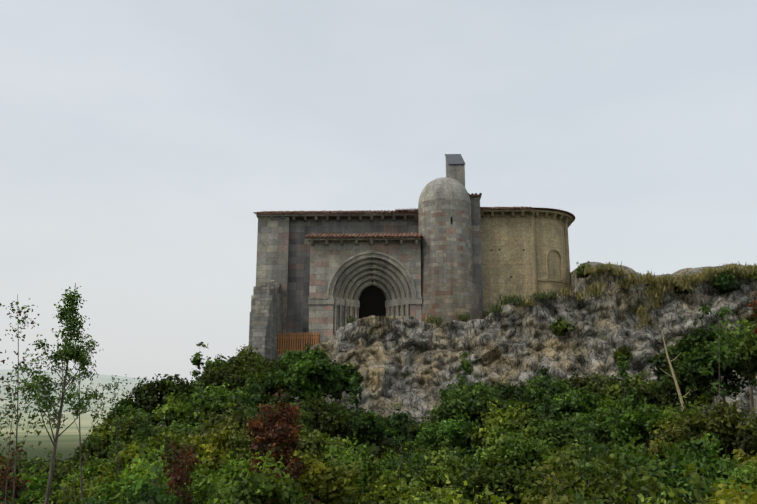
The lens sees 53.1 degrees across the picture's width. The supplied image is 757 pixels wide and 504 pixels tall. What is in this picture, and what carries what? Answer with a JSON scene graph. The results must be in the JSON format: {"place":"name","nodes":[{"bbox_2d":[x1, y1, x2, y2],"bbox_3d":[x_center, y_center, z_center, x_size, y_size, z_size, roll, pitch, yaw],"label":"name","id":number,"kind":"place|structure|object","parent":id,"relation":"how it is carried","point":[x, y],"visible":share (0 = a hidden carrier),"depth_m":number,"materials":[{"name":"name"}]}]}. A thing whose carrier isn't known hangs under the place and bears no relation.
{"place":"outdoors","nodes":[
{"label":"outdoors","id":0,"kind":"place"},
{"bbox_2d":[0,369,647,503],"bbox_3d":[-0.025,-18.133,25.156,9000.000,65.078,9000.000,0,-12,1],"label":"ground","id":1,"kind":"structure","parent":0,"point":[68,441],"depth_m":350.24,"materials":[{"name":"green plant"}]},
{"bbox_2d":[0,261,756,503],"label":"foliage","id":2,"kind":"object","parent":1,"relation":"on","point":[220,442],"visible":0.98,"depth_m":21.17,"materials":[{"name":"green plant"}]},
{"bbox_2d":[0,283,756,503],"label":"shrub wood","id":3,"kind":"object","parent":1,"relation":"on","point":[54,443],"visible":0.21,"depth_m":15.99,"materials":[{"name":"brown plant"}]},
{"bbox_2d":[243,262,756,423],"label":"outcrop rock","id":4,"kind":"object","parent":1,"relation":"on","point":[411,364],"visible":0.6,"depth_m":41.14,"materials":[{"name":"grey stone"}]},
{"bbox_2d":[248,280,282,363],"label":"buttress","id":5,"kind":"structure","parent":4,"relation":"on","point":[266,322],"depth_m":41.73,"materials":[{"name":"stone"}]},
{"bbox_2d":[277,332,319,354],"bbox_3d":[-4.690,5.386,43.180,2.650,1.626,0.168,0,-12,1],"label":"wood fence","id":6,"kind":"object","parent":4,"relation":"on","point":[315,337],"visible":0.52,"depth_m":43.17,"materials":[{"name":"brown wood"}]},
{"bbox_2d":[277,335,319,353],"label":"fence slats","id":7,"kind":"object","parent":6,"relation":"attached to","point":[298,342],"visible":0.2,"depth_m":43.35,"materials":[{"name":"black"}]},
{"bbox_2d":[320,338,330,342],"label":"stone block","id":8,"kind":"structure","parent":4,"relation":"on","point":[325,339],"depth_m":43.89,"materials":[{"name":"grey stone"}]},
{"bbox_2d":[287,217,418,334],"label":"nave walls","id":9,"kind":"structure","parent":4,"relation":"on","point":[298,282],"depth_m":47.06,"materials":[{"name":"grey stone"}]},
{"bbox_2d":[256,213,417,220],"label":"cornice","id":10,"kind":"structure","parent":9,"relation":"attached to","point":[338,216],"depth_m":47.00,"materials":[{"name":"grey stone"}]},
{"bbox_2d":[253,210,417,213],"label":"tiled roof","id":11,"kind":"structure","parent":10,"relation":"on","point":[327,212],"depth_m":47.29,"materials":[{"name":"brown tile"}]},
{"bbox_2d":[395,208,417,210],"bbox_3d":[2.083,-2.755,48.521,2.189,0.877,2.724,0,-12,1],"label":"roof","id":12,"kind":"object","parent":9,"relation":"on","point":[411,209],"visible":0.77,"depth_m":47.90,"materials":[{"name":"tile"}]},
{"bbox_2d":[468,193,481,198],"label":"roof tiles","id":13,"kind":"object","parent":9,"relation":"on","point":[475,195],"visible":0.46,"depth_m":46.99,"materials":[{"name":"tile"}]},
{"bbox_2d":[309,241,420,337],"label":"portal block","id":14,"kind":"structure","parent":4,"relation":"on","point":[328,260],"depth_m":45.04,"materials":[{"name":"grey stone"}]},
{"bbox_2d":[308,238,420,244],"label":"portal cornice","id":15,"kind":"structure","parent":14,"relation":"attached to","point":[356,240],"depth_m":45.04,"materials":[{"name":"grey stone"}]},
{"bbox_2d":[306,233,421,237],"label":"porch roof","id":16,"kind":"structure","parent":15,"relation":"on","point":[366,235],"depth_m":45.37,"materials":[{"name":"brown tile"}]},
{"bbox_2d":[308,297,421,307],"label":"imposts","id":17,"kind":"object","parent":14,"relation":"on","point":[344,302],"visible":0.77,"depth_m":44.68,"materials":[{"name":"stone"}]},
{"bbox_2d":[327,251,416,300],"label":"archivolts","id":18,"kind":"object","parent":17,"relation":"on","point":[352,278],"visible":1,"depth_m":45.31,"materials":[{"name":"stone"}]},
{"bbox_2d":[333,304,409,335],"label":"portal columns","id":19,"kind":"structure","parent":14,"relation":"attached to","point":[355,313],"depth_m":44.88,"materials":[{"name":"grey stone"}]},
{"bbox_2d":[359,280,385,318],"bbox_3d":[-0.365,4.334,45.820,2.400,5.500,0.001,0,-12,1],"label":"dark door","id":20,"kind":"structure","parent":14,"relation":"attached to","point":[372,299],"depth_m":46.09,"materials":[{"name":"black wood"}]},
{"bbox_2d":[256,197,482,332],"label":"nave buttresses","id":21,"kind":"structure","parent":4,"relation":"on","point":[272,262],"depth_m":46.62,"materials":[{"name":"grey stone"}]},
{"bbox_2d":[418,198,474,323],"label":"stair tower","id":22,"kind":"structure","parent":4,"relation":"on","point":[447,271],"depth_m":44.78,"materials":[{"name":"stone"}]},
{"bbox_2d":[418,177,470,204],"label":"dome","id":23,"kind":"structure","parent":22,"relation":"on","point":[444,187],"depth_m":45.80,"materials":[{"name":"stone"}]},
{"bbox_2d":[446,159,464,186],"bbox_3d":[5.111,-4.365,50.341,1.000,5.580,3.300,0,-12,1],"label":"chimney","id":24,"kind":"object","parent":22,"relation":"on","point":[456,172],"depth_m":48.83,"materials":[{"name":"stone"}]},
{"bbox_2d":[445,154,464,164],"bbox_3d":[5.110,-6.225,50.719,1.100,1.905,3.350,0,-12,1],"label":"chimney cap","id":25,"kind":"object","parent":24,"relation":"on","point":[454,159],"visible":1,"depth_m":50.43,"materials":[{"name":"grey metal"}]},
{"bbox_2d":[460,282,483,321],"bbox_3d":[4.465,4.481,45.317,3.840,5.000,3.840,0,-12,1],"label":"tower base flare","id":26,"kind":"object","parent":4,"relation":"on","point":[470,300],"visible":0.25,"depth_m":44.18,"materials":[{"name":"stone"}]},
{"bbox_2d":[481,213,532,312],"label":"presbytery","id":27,"kind":"structure","parent":4,"relation":"on","point":[508,235],"depth_m":47.15,"materials":[{"name":"stone"}]},
{"bbox_2d":[528,212,569,296],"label":"apse columns","id":28,"kind":"structure","parent":4,"relation":"on","point":[533,255],"depth_m":47.42,"materials":[{"name":"beige stone"}]},
{"bbox_2d":[534,213,566,293],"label":"apse","id":29,"kind":"structure","parent":4,"relation":"on","point":[549,232],"depth_m":47.59,"materials":[{"name":"stone"}]},
{"bbox_2d":[480,209,572,227],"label":"apse cornice","id":30,"kind":"structure","parent":29,"relation":"attached to","point":[560,216],"depth_m":47.59,"materials":[{"name":"beige stone"}]},
{"bbox_2d":[480,206,574,222],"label":"apse roof","id":31,"kind":"structure","parent":30,"relation":"on","point":[552,209],"depth_m":47.78,"materials":[{"name":"brown tile"}]},
{"bbox_2d":[546,248,563,279],"bbox_3d":[10.959,0.755,47.623,1.320,1.960,0.520,7,-14,-28],"label":"arched window surround","id":32,"kind":"object","parent":29,"relation":"attached to","point":[561,262],"visible":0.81,"depth_m":47.50,"materials":[{"name":"beige stone"}]},
{"bbox_2d":[659,330,690,408],"bbox_3d":[9.153,4.022,23.189,1.071,3.270,0.106,0,-12,1],"label":"dead stem","id":33,"kind":"object","parent":1,"relation":"on","point":[676,385],"visible":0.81,"depth_m":23.23,"materials":[{"name":"brown wood"}]},
{"bbox_2d":[0,0,756,383],"label":"sky","id":34,"kind":"structure","parent":0,"point":[141,141],"materials":[{"name":"white"}]}
]}

